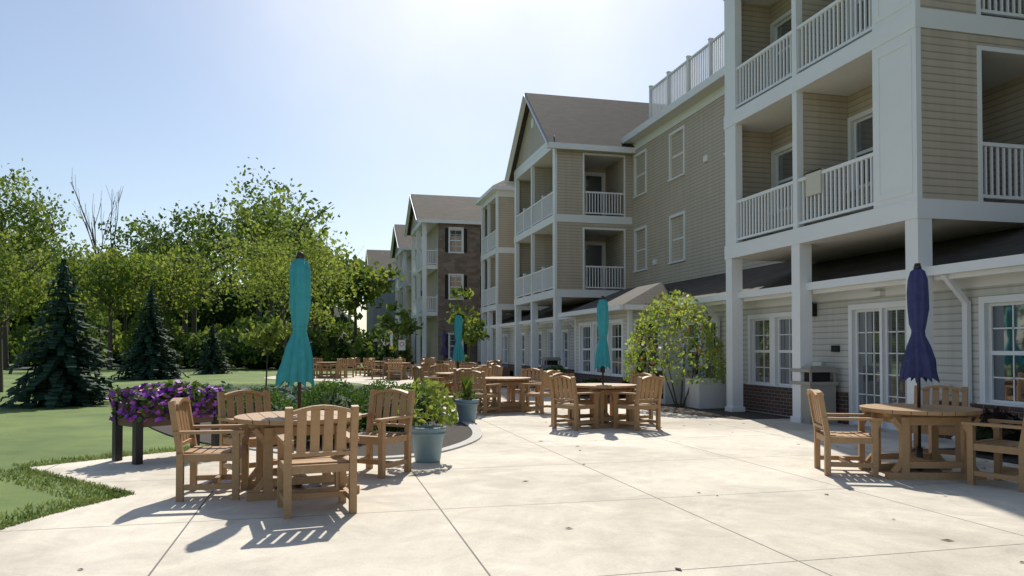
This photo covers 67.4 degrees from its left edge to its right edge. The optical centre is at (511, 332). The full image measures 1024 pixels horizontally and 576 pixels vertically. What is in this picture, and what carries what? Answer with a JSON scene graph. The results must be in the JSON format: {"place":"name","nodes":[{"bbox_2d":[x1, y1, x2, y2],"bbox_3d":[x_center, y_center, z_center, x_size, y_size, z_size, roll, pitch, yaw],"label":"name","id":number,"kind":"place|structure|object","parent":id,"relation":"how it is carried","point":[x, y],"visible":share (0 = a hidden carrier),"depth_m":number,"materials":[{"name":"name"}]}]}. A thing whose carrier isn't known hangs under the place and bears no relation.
{"place":"outdoors","nodes":[
{"label":"outdoors","id":0,"kind":"place"},
{"bbox_2d":[0,363,408,525],"bbox_3d":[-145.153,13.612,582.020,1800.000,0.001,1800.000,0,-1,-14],"label":"lawn","id":1,"kind":"structure","parent":0,"point":[34,434],"depth_m":12.93,"materials":[{"name":"green plant"}]},
{"bbox_2d":[8,333,28,362],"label":"shrub","id":2,"kind":"object","parent":1,"relation":"on","point":[13,343],"visible":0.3,"depth_m":57.63,"materials":[{"name":"green plant"}]},
{"bbox_2d":[9,295,29,336],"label":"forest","id":3,"kind":"object","parent":1,"relation":"on","point":[14,323],"depth_m":103.36,"materials":[{"name":"green plant"}]},
{"bbox_2d":[8,324,49,365],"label":"tree","id":4,"kind":"object","parent":1,"relation":"on","point":[20,330],"visible":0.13,"depth_m":60.07,"materials":[{"name":"green plant"}]},
{"bbox_2d":[0,157,82,369],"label":"tree","id":5,"kind":"object","parent":1,"relation":"on","point":[34,219],"visible":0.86,"depth_m":49.88,"materials":[{"name":"green plant"}]},
{"bbox_2d":[5,218,80,330],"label":"tree","id":6,"kind":"object","parent":1,"relation":"on","point":[12,231],"visible":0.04,"depth_m":83.70,"materials":[{"name":"green plant"}]},
{"bbox_2d":[0,221,88,391],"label":"tree","id":7,"kind":"object","parent":1,"relation":"on","point":[18,284],"visible":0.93,"depth_m":24.88,"materials":[{"name":"green plant"}]},
{"bbox_2d":[10,270,97,324],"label":"tree","id":8,"kind":"object","parent":1,"relation":"on","point":[37,310],"visible":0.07,"depth_m":63.10,"materials":[{"name":"green plant"}]},
{"bbox_2d":[13,235,106,309],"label":"tree","id":9,"kind":"object","parent":1,"relation":"on","point":[54,267],"visible":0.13,"depth_m":79.06,"materials":[{"name":"green plant"}]},
{"bbox_2d":[0,258,124,408],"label":"spruce tree","id":10,"kind":"object","parent":1,"relation":"on","point":[49,382],"visible":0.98,"depth_m":18.98,"materials":[{"name":"green plant"}]},
{"bbox_2d":[13,318,113,366],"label":"shrub","id":11,"kind":"object","parent":1,"relation":"on","point":[93,335],"visible":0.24,"depth_m":52.31,"materials":[{"name":"green plant"}]},
{"bbox_2d":[71,177,122,316],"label":"bare dead tree","id":12,"kind":"object","parent":1,"relation":"on","point":[92,233],"visible":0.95,"depth_m":59.52,"materials":[{"name":"brown plant"}]},
{"bbox_2d":[82,309,123,366],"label":"tree","id":13,"kind":"object","parent":1,"relation":"on","point":[115,325],"visible":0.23,"depth_m":59.07,"materials":[{"name":"green plant"}]},
{"bbox_2d":[83,250,139,362],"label":"tree","id":14,"kind":"object","parent":1,"relation":"on","point":[119,256],"visible":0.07,"depth_m":71.44,"materials":[{"name":"green plant"}]},
{"bbox_2d":[55,235,172,369],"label":"tree","id":15,"kind":"object","parent":1,"relation":"on","point":[121,278],"visible":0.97,"depth_m":49.65,"materials":[{"name":"green plant"}]},
{"bbox_2d":[74,282,160,334],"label":"tree","id":16,"kind":"object","parent":1,"relation":"on","point":[126,316],"visible":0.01,"depth_m":83.23,"materials":[{"name":"green plant"}]},
{"bbox_2d":[100,334,134,366],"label":"shrub","id":17,"kind":"object","parent":1,"relation":"on","point":[117,344],"visible":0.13,"depth_m":57.50,"materials":[{"name":"green plant"}]},
{"bbox_2d":[84,211,174,320],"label":"tree","id":18,"kind":"object","parent":1,"relation":"on","point":[120,231],"visible":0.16,"depth_m":99.72,"materials":[{"name":"green plant"}]},
{"bbox_2d":[116,308,144,333],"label":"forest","id":19,"kind":"object","parent":1,"relation":"on","point":[120,319],"depth_m":99.54,"materials":[{"name":"green plant"}]},
{"bbox_2d":[107,286,188,379],"bbox_3d":[-16.664,0.262,35.413,3.782,4.819,3.650,0,-1,-14],"label":"spruce tree","id":20,"kind":"object","parent":1,"relation":"on","point":[150,363],"visible":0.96,"depth_m":35.02,"materials":[{"name":"green plant"}]},
{"bbox_2d":[119,304,183,360],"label":"shrub","id":21,"kind":"object","parent":1,"relation":"on","point":[172,333],"visible":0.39,"depth_m":53.69,"materials":[{"name":"green plant"}]},
{"bbox_2d":[123,295,191,334],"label":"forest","id":22,"kind":"object","parent":1,"relation":"on","point":[178,317],"depth_m":102.63,"materials":[{"name":"green plant"}]},
{"bbox_2d":[115,243,226,329],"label":"tree","id":23,"kind":"object","parent":1,"relation":"on","point":[187,274],"visible":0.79,"depth_m":55.45,"materials":[{"name":"green plant"}]},
{"bbox_2d":[124,239,217,319],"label":"tree","id":24,"kind":"object","parent":1,"relation":"on","point":[187,250],"visible":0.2,"depth_m":69.48,"materials":[{"name":"green plant"}]},
{"bbox_2d":[119,200,241,336],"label":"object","id":25,"kind":"object","parent":1,"relation":"on","point":[165,239],"visible":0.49,"depth_m":80.74,"materials":[{"name":"green plant"}]},
{"bbox_2d":[131,208,243,339],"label":"tree","id":26,"kind":"object","parent":1,"relation":"on","point":[194,314],"visible":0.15,"depth_m":93.12,"materials":[{"name":"green plant"}]},
{"bbox_2d":[165,332,220,367],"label":"shrub","id":27,"kind":"object","parent":1,"relation":"on","point":[188,349],"visible":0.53,"depth_m":53.16,"materials":[{"name":"green plant"}]},
{"bbox_2d":[179,269,225,334],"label":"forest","id":28,"kind":"object","parent":1,"relation":"on","point":[208,317],"depth_m":105.60,"materials":[{"name":"green plant"}]},
{"bbox_2d":[191,323,232,373],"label":"spruce tree","id":29,"kind":"object","parent":1,"relation":"on","point":[211,360],"visible":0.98,"depth_m":42.29,"materials":[{"name":"green plant"}]},
{"bbox_2d":[197,323,233,365],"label":"tree","id":30,"kind":"object","parent":1,"relation":"on","point":[218,326],"visible":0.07,"depth_m":57.12,"materials":[{"name":"green plant"}]},
{"bbox_2d":[202,258,251,332],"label":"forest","id":31,"kind":"object","parent":1,"relation":"on","point":[228,306],"depth_m":109.13,"materials":[{"name":"green plant"}]},
{"bbox_2d":[215,315,287,368],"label":"shrub","id":32,"kind":"object","parent":1,"relation":"on","point":[234,349],"visible":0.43,"depth_m":50.85,"materials":[{"name":"green plant"}]},
{"bbox_2d":[191,178,313,323],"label":"tree","id":33,"kind":"object","parent":1,"relation":"on","point":[258,312],"visible":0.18,"depth_m":81.27,"materials":[{"name":"green plant"}]},
{"bbox_2d":[234,253,290,329],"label":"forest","id":34,"kind":"object","parent":1,"relation":"on","point":[247,312],"depth_m":102.83,"materials":[{"name":"green plant"}]},
{"bbox_2d":[189,184,349,319],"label":"tree","id":35,"kind":"object","parent":1,"relation":"on","point":[272,215],"visible":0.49,"depth_m":59.27,"materials":[{"name":"green plant"}]},
{"bbox_2d":[178,203,376,350],"bbox_3d":[-9.211,-1.603,31.587,8.209,7.378,7.592,-1,-2,38],"label":"honey locust tree","id":36,"kind":"object","parent":1,"relation":"on","point":[280,270],"visible":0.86,"depth_m":30.57,"materials":[{"name":"green plant"}]},
{"bbox_2d":[214,157,341,318],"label":"tree","id":37,"kind":"object","parent":1,"relation":"on","point":[270,307],"visible":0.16,"depth_m":93.69,"materials":[{"name":"green plant"}]},
{"bbox_2d":[237,319,336,368],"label":"shrub","id":38,"kind":"object","parent":1,"relation":"on","point":[318,349],"visible":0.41,"depth_m":51.47,"materials":[{"name":"green plant"}]},
{"bbox_2d":[152,385,471,455],"bbox_3d":[-5.460,1.796,18.880,6.968,0.001,19.654,0,-1,-14],"label":"mulch bed","id":39,"kind":"object","parent":1,"relation":"on","point":[457,432],"visible":0.19,"depth_m":11.90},
{"bbox_2d":[226,387,294,437],"bbox_3d":[-3.775,1.243,11.610,1.185,0.840,1.168,0,-1,-14],"label":"boxwood shrub","id":40,"kind":"object","parent":39,"relation":"on","point":[275,396],"visible":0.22,"depth_m":11.50,"materials":[{"name":"green plant"}]},
{"bbox_2d":[237,315,291,388],"bbox_3d":[-8.344,0.686,26.407,2.192,2.576,1.936,0,-1,-14],"label":"tree","id":41,"kind":"object","parent":39,"relation":"on","point":[270,333],"visible":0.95,"depth_m":26.12,"materials":[{"name":"green plant"}]},
{"bbox_2d":[202,381,399,409],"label":"shrubs","id":42,"kind":"object","parent":39,"relation":"on","point":[290,394],"visible":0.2,"depth_m":20.38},
{"bbox_2d":[293,377,376,441],"bbox_3d":[-2.687,1.174,11.571,1.331,0.977,1.335,0,-1,-14],"label":"boxwood shrub","id":43,"kind":"object","parent":39,"relation":"on","point":[334,396],"visible":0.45,"depth_m":11.41,"materials":[{"name":"green plant"}]},
{"bbox_2d":[356,379,420,432],"bbox_3d":[-2.098,1.222,12.541,1.300,0.922,1.296,0,-1,-14],"label":"boxwood shrub","id":44,"kind":"object","parent":39,"relation":"on","point":[374,385],"visible":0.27,"depth_m":12.37,"materials":[{"name":"green plant"}]},
{"bbox_2d":[392,383,442,424],"bbox_3d":[-1.788,1.294,13.754,1.106,0.828,1.135,0,-1,-14],"label":"boxwood shrub","id":45,"kind":"object","parent":39,"relation":"on","point":[420,403],"visible":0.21,"depth_m":13.53,"materials":[{"name":"green plant"}]},
{"bbox_2d":[307,304,335,361],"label":"tree","id":46,"kind":"object","parent":1,"relation":"on","point":[315,322],"visible":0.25,"depth_m":59.30,"materials":[{"name":"green plant"}]},
{"bbox_2d":[288,247,370,316],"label":"tree","id":47,"kind":"object","parent":1,"relation":"on","point":[346,262],"visible":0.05,"depth_m":72.27,"materials":[{"name":"green plant"}]},
{"bbox_2d":[308,298,365,338],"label":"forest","id":48,"kind":"object","parent":1,"relation":"on","point":[341,315],"depth_m":108.58,"materials":[{"name":"green plant"}]},
{"bbox_2d":[314,319,362,363],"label":"shrub","id":49,"kind":"object","parent":1,"relation":"on","point":[340,341],"visible":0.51,"depth_m":56.35,"materials":[{"name":"green plant"}]},
{"bbox_2d":[313,259,404,366],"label":"tree","id":50,"kind":"object","parent":1,"relation":"on","point":[366,279],"visible":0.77,"depth_m":55.92,"materials":[{"name":"green plant"}]},
{"bbox_2d":[249,412,481,459],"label":"curb","id":51,"kind":"structure","parent":1,"relation":"on","point":[476,433],"depth_m":11.16,"materials":[{"name":"concrete"}]},
{"bbox_2d":[455,399,478,422],"bbox_3d":[-0.857,1.498,14.651,0.472,0.435,0.472,0,-1,2],"label":"planter pot","id":52,"kind":"object","parent":51,"relation":"on","point":[467,410],"visible":0.91,"depth_m":14.49,"materials":[{"name":"blue ceramic"}]},
{"bbox_2d":[453,373,479,399],"bbox_3d":[-0.854,1.054,14.720,0.594,0.537,0.577,-1,-1,29],"label":"pot plant","id":53,"kind":"object","parent":52,"relation":"on","point":[467,391],"visible":0.92,"depth_m":14.64,"materials":[{"name":"green plant"}]},
{"bbox_2d":[346,327,413,368],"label":"shrub","id":54,"kind":"object","parent":1,"relation":"on","point":[375,346],"visible":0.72,"depth_m":50.68,"materials":[{"name":"green plant"}]},
{"bbox_2d":[374,300,423,358],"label":"tree","id":55,"kind":"object","parent":1,"relation":"on","point":[406,327],"visible":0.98,"depth_m":46.60,"materials":[{"name":"green plant"}]},
{"bbox_2d":[469,31,1023,441],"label":"building","id":56,"kind":"structure","parent":1,"relation":"on","point":[679,243],"depth_m":17.21,"materials":[{"name":"beige"}]},
{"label":"building","id":57,"kind":"object","parent":1,"relation":"on","visible":0},
{"bbox_2d":[404,194,506,368],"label":"brick wing","id":58,"kind":"structure","parent":57,"relation":"attached to","point":[447,258],"depth_m":48.41,"materials":[{"name":"brick"}]},
{"bbox_2d":[0,0,723,337],"label":"sky","id":59,"kind":"structure","parent":0,"point":[368,106],"materials":[{"name":"blue"}]},
{"bbox_2d":[365,250,402,337],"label":"building","id":60,"kind":"structure","parent":0,"point":[382,257],"depth_m":87.04,"materials":[{"name":"beige"}]},
{"bbox_2d":[389,224,421,364],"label":"building wing","id":61,"kind":"structure","parent":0,"point":[400,250],"depth_m":63.90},
{"bbox_2d":[0,366,1023,575],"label":"patio","id":62,"kind":"structure","parent":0,"point":[512,493],"depth_m":6.42,"materials":[{"name":"concrete"}]},
{"bbox_2d":[0,443,229,529],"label":"fringe grass","id":63,"kind":"structure","parent":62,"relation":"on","point":[25,469],"depth_m":7.74,"materials":[{"name":"plant"}]},
{"bbox_2d":[106,380,230,464],"bbox_3d":[-4.406,1.114,9.908,0.850,1.004,1.368,-1,-2,38],"label":"raised planter box","id":64,"kind":"object","parent":62,"relation":"on","point":[137,409],"visible":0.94,"depth_m":9.59,"materials":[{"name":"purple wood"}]},
{"bbox_2d":[168,397,253,501],"bbox_3d":[-2.882,1.095,7.376,0.695,0.935,0.625,0,-1,-10],"label":"chair","id":65,"kind":"object","parent":62,"relation":"on","point":[184,432],"visible":0.98,"depth_m":7.13,"materials":[{"name":"brown wood"}]},
{"bbox_2d":[217,390,293,480],"bbox_3d":[-2.829,1.118,8.486,0.625,0.935,0.695,1,-2,-44],"label":"chair","id":66,"kind":"object","parent":62,"relation":"on","point":[225,440],"visible":0.38,"depth_m":8.54,"materials":[{"name":"brown wood"}]},
{"bbox_2d":[234,410,361,501],"bbox_3d":[-2.105,1.195,7.594,1.213,0.745,1.220,1,-1,-24],"label":"table","id":67,"kind":"object","parent":62,"relation":"on","point":[267,426],"visible":0.58,"depth_m":7.25,"materials":[{"name":"brown wood"}]},
{"bbox_2d":[274,252,322,489],"bbox_3d":[-2.105,0.388,7.611,0.480,2.360,0.480,0,-1,5],"label":"umbrella","id":68,"kind":"object","parent":62,"relation":"on","point":[297,364],"visible":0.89,"depth_m":7.55,"materials":[{"name":"teal fabric"}]},
{"bbox_2d":[275,405,358,518],"bbox_3d":[-1.696,1.081,6.675,0.625,0.935,0.695,1,-1,-23],"label":"chair","id":69,"kind":"object","parent":62,"relation":"on","point":[327,459],"visible":1,"depth_m":6.47,"materials":[{"name":"brown wood"}]},
{"bbox_2d":[316,362,340,377],"bbox_3d":[-8.708,1.801,36.550,1.213,0.745,1.220,0,-1,-14],"label":"table","id":70,"kind":"object","parent":62,"relation":"on","point":[326,364],"visible":0.7,"depth_m":36.17,"materials":[{"name":"brown wood"}]},
{"bbox_2d":[329,358,347,378],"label":"chair","id":71,"kind":"object","parent":62,"relation":"on","point":[341,365],"visible":1,"depth_m":35.78,"materials":[{"name":"brown wood"}]},
{"bbox_2d":[363,358,379,375],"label":"chair","id":72,"kind":"object","parent":62,"relation":"on","point":[366,361],"visible":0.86,"depth_m":38.23,"materials":[{"name":"brown wood"}]},
{"bbox_2d":[347,389,414,478],"bbox_3d":[-1.529,1.123,8.679,0.625,0.935,0.695,-1,-1,27],"label":"chair","id":73,"kind":"object","parent":62,"relation":"on","point":[381,437],"visible":0.84,"depth_m":8.76,"materials":[{"name":"brown wood"}]},
{"bbox_2d":[388,359,403,379],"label":"chair","id":74,"kind":"object","parent":62,"relation":"on","point":[400,366],"visible":0.99,"depth_m":33.78,"materials":[{"name":"brown wood"}]},
{"bbox_2d":[412,366,444,393],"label":"chair","id":75,"kind":"object","parent":62,"relation":"on","point":[418,371],"visible":0.45,"depth_m":20.00,"materials":[{"name":"brown wood"}]},
{"bbox_2d":[411,425,446,462],"bbox_3d":[-1.049,1.391,9.554,0.472,0.435,0.472,1,-1,-31],"label":"planter pot","id":76,"kind":"object","parent":62,"relation":"on","point":[427,440],"visible":0.92,"depth_m":9.40,"materials":[{"name":"blue ceramic"}]},
{"bbox_2d":[397,377,457,427],"bbox_3d":[-1.060,0.876,9.571,0.804,0.653,0.798,0,-1,-14],"label":"pot plant","id":77,"kind":"object","parent":76,"relation":"on","point":[446,401],"visible":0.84,"depth_m":9.47,"materials":[{"name":"green plant"}]},
{"bbox_2d":[427,365,454,396],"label":"chair","id":78,"kind":"object","parent":62,"relation":"on","point":[431,374],"visible":0.54,"depth_m":21.57,"materials":[{"name":"brown wood"}]},
{"bbox_2d":[452,313,464,368],"bbox_3d":[-1.442,0.661,20.656,0.480,2.360,0.480,0,-1,-11],"label":"umbrella","id":79,"kind":"object","parent":62,"relation":"on","point":[458,353],"visible":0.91,"depth_m":20.60,"materials":[{"name":"teal fabric"}]},
{"bbox_2d":[436,372,481,401],"bbox_3d":[-1.442,1.468,20.639,1.213,0.745,1.220,1,-2,-44],"label":"table","id":80,"kind":"object","parent":62,"relation":"on","point":[448,375],"visible":0.28,"depth_m":20.39,"materials":[{"name":"brown wood"}]},
{"bbox_2d":[445,286,489,364],"bbox_3d":[-1.790,0.059,31.747,1.880,4.059,1.880,0,-1,-14],"label":"columnar tree","id":81,"kind":"object","parent":62,"relation":"on","point":[472,335],"visible":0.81,"depth_m":31.65,"materials":[{"name":"green plant"}]},
{"bbox_2d":[453,369,489,409],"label":"chair","id":82,"kind":"object","parent":62,"relation":"on","point":[457,375],"visible":0.38,"depth_m":17.58,"materials":[{"name":"brown wood"}]},
{"bbox_2d":[459,367,491,398],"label":"chair","id":83,"kind":"object","parent":62,"relation":"on","point":[487,370],"visible":0.24,"depth_m":19.79,"materials":[{"name":"brown wood"}]},
{"bbox_2d":[461,371,502,414],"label":"chair","id":84,"kind":"object","parent":62,"relation":"on","point":[479,386],"visible":0.78,"depth_m":16.23,"materials":[{"name":"brown wood"}]},
{"bbox_2d":[477,377,530,412],"bbox_3d":[-0.183,1.397,17.243,1.213,0.745,1.220,0,-1,-19],"label":"table","id":85,"kind":"object","parent":62,"relation":"on","point":[512,405],"visible":0.75,"depth_m":16.94,"materials":[{"name":"brown wood"}]},
{"bbox_2d":[475,180,550,366],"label":"building","id":86,"kind":"structure","parent":62,"relation":"on","point":[496,202],"depth_m":39.82,"materials":[{"name":"beige"}]},
{"bbox_2d":[507,368,542,405],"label":"chair","id":87,"kind":"object","parent":62,"relation":"on","point":[539,372],"visible":0.58,"depth_m":18.09,"materials":[{"name":"brown wood"}]},
{"bbox_2d":[519,370,559,413],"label":"chair","id":88,"kind":"object","parent":62,"relation":"on","point":[541,394],"visible":0.84,"depth_m":16.58,"materials":[{"name":"brown wood"}]},
{"bbox_2d":[541,357,560,365],"bbox_3d":[1.449,1.470,28.473,0.600,1.070,0.600,0,-1,-14],"label":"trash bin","id":89,"kind":"object","parent":62,"relation":"on","point":[550,360],"visible":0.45,"depth_m":28.27,"materials":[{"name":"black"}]},
{"bbox_2d":[549,373,593,421],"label":"chair","id":90,"kind":"object","parent":62,"relation":"on","point":[590,400],"visible":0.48,"depth_m":14.48,"materials":[{"name":"brown wood"}]},
{"bbox_2d":[549,376,600,430],"bbox_3d":[1.091,1.222,13.449,0.695,0.935,0.625,1,-2,-41],"label":"chair","id":91,"kind":"object","parent":62,"relation":"on","point":[575,405],"visible":1,"depth_m":13.32,"materials":[{"name":"brown wood"}]},
{"bbox_2d":[504,93,664,375],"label":"building","id":92,"kind":"structure","parent":62,"relation":"on","point":[568,176],"depth_m":31.52,"materials":[{"name":"beige"}]},
{"bbox_2d":[590,296,613,425],"bbox_3d":[1.658,0.521,14.010,0.480,2.360,0.480,-1,-1,24],"label":"umbrella","id":93,"kind":"object","parent":62,"relation":"on","point":[602,357],"visible":0.92,"depth_m":13.94,"materials":[{"name":"teal fabric"}]},
{"bbox_2d":[568,383,636,428],"bbox_3d":[1.658,1.329,13.993,1.213,0.745,1.220,1,-1,-34],"label":"table","id":94,"kind":"object","parent":62,"relation":"on","point":[606,389],"visible":0.69,"depth_m":13.74,"materials":[{"name":"brown wood"}]},
{"bbox_2d":[610,373,655,419],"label":"chair","id":95,"kind":"object","parent":62,"relation":"on","point":[633,378],"visible":0.42,"depth_m":14.57,"materials":[{"name":"brown wood"}]},
{"bbox_2d":[611,376,663,430],"bbox_3d":[2.197,1.221,13.393,0.625,0.935,0.695,1,-2,-38],"label":"chair","id":96,"kind":"object","parent":62,"relation":"on","point":[636,406],"visible":1,"depth_m":13.25,"materials":[{"name":"brown wood"}]},
{"bbox_2d":[559,386,789,418],"bbox_3d":[2.888,1.858,21.865,2.400,0.001,13.900,0,-1,-14],"label":"mulch bed","id":97,"kind":"object","parent":62,"relation":"on","point":[713,412],"depth_m":16.71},
{"bbox_2d":[623,289,725,406],"bbox_3d":[3.857,0.386,18.369,2.499,2.850,2.711,0,-1,-14],"label":"tree","id":98,"kind":"object","parent":97,"relation":"on","point":[667,303],"depth_m":18.02,"materials":[{"name":"plant"}]},
{"bbox_2d":[650,366,726,408],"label":"utility units","id":99,"kind":"object","parent":97,"relation":"on","point":[704,395],"visible":0.55,"depth_m":18.02,"materials":[{"name":"white metal"}]},
{"bbox_2d":[791,366,837,423],"bbox_3d":[5.726,1.178,14.546,0.600,1.070,0.600,0,-1,-14],"label":"trash bin","id":100,"kind":"object","parent":62,"relation":"on","point":[816,377],"visible":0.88,"depth_m":14.32,"materials":[{"name":"grey"}]},
{"bbox_2d":[807,389,883,476],"bbox_3d":[3.758,1.123,8.726,0.695,0.935,0.625,0,-1,10],"label":"chair","id":101,"kind":"object","parent":62,"relation":"on","point":[861,437],"visible":1,"depth_m":8.49,"materials":[{"name":"brown wood"}]},
{"bbox_2d":[723,0,1023,441],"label":"building tower","id":102,"kind":"structure","parent":62,"relation":"on","point":[901,122],"depth_m":13.63,"materials":[{"name":"beige"}]},
{"bbox_2d":[805,168,825,196],"bbox_3d":[5.614,-2.753,14.189,0.130,0.440,0.440,0,-1,-14],"label":"towel on railing","id":103,"kind":"object","parent":102,"relation":"attached to","point":[813,182],"visible":0.98,"depth_m":14.12,"materials":[{"name":"beige fabric"}]},
{"bbox_2d":[899,263,942,471],"bbox_3d":[4.559,0.408,8.601,0.492,2.360,0.480,0,-1,-7],"label":"umbrella","id":104,"kind":"object","parent":62,"relation":"on","point":[918,361],"visible":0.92,"depth_m":8.55,"materials":[{"name":"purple fabric"}]},
{"bbox_2d":[858,404,986,479],"bbox_3d":[4.553,1.216,8.584,1.213,0.745,1.220,0,-1,1],"label":"table","id":105,"kind":"object","parent":62,"relation":"on","point":[901,418],"visible":0.85,"depth_m":8.24,"materials":[{"name":"brown wood"}]},
{"bbox_2d":[909,385,967,460],"bbox_3d":[5.292,1.141,9.565,0.625,0.935,0.695,-1,-2,38],"label":"chair","id":106,"kind":"object","parent":62,"relation":"on","point":[952,430],"visible":0.55,"depth_m":9.62,"materials":[{"name":"brown wood"}]},
{"bbox_2d":[939,448,1018,463],"bbox_3d":[6.797,1.586,8.878,1.100,0.001,4.000,0,-1,-14],"label":"mulch bed","id":107,"kind":"object","parent":62,"relation":"on","point":[1011,458],"depth_m":9.93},
{"bbox_2d":[971,406,1021,453],"bbox_3d":[6.471,1.307,10.228,0.897,0.655,0.817,0,-1,-14],"label":"shrub","id":108,"kind":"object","parent":107,"relation":"on","point":[983,432],"depth_m":10.11,"materials":[{"name":"green plant"}]},
{"bbox_2d":[961,418,1023,492],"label":"chair","id":109,"kind":"object","parent":62,"relation":"on","point":[997,445],"visible":1,"depth_m":7.88,"materials":[{"name":"brown wood"}]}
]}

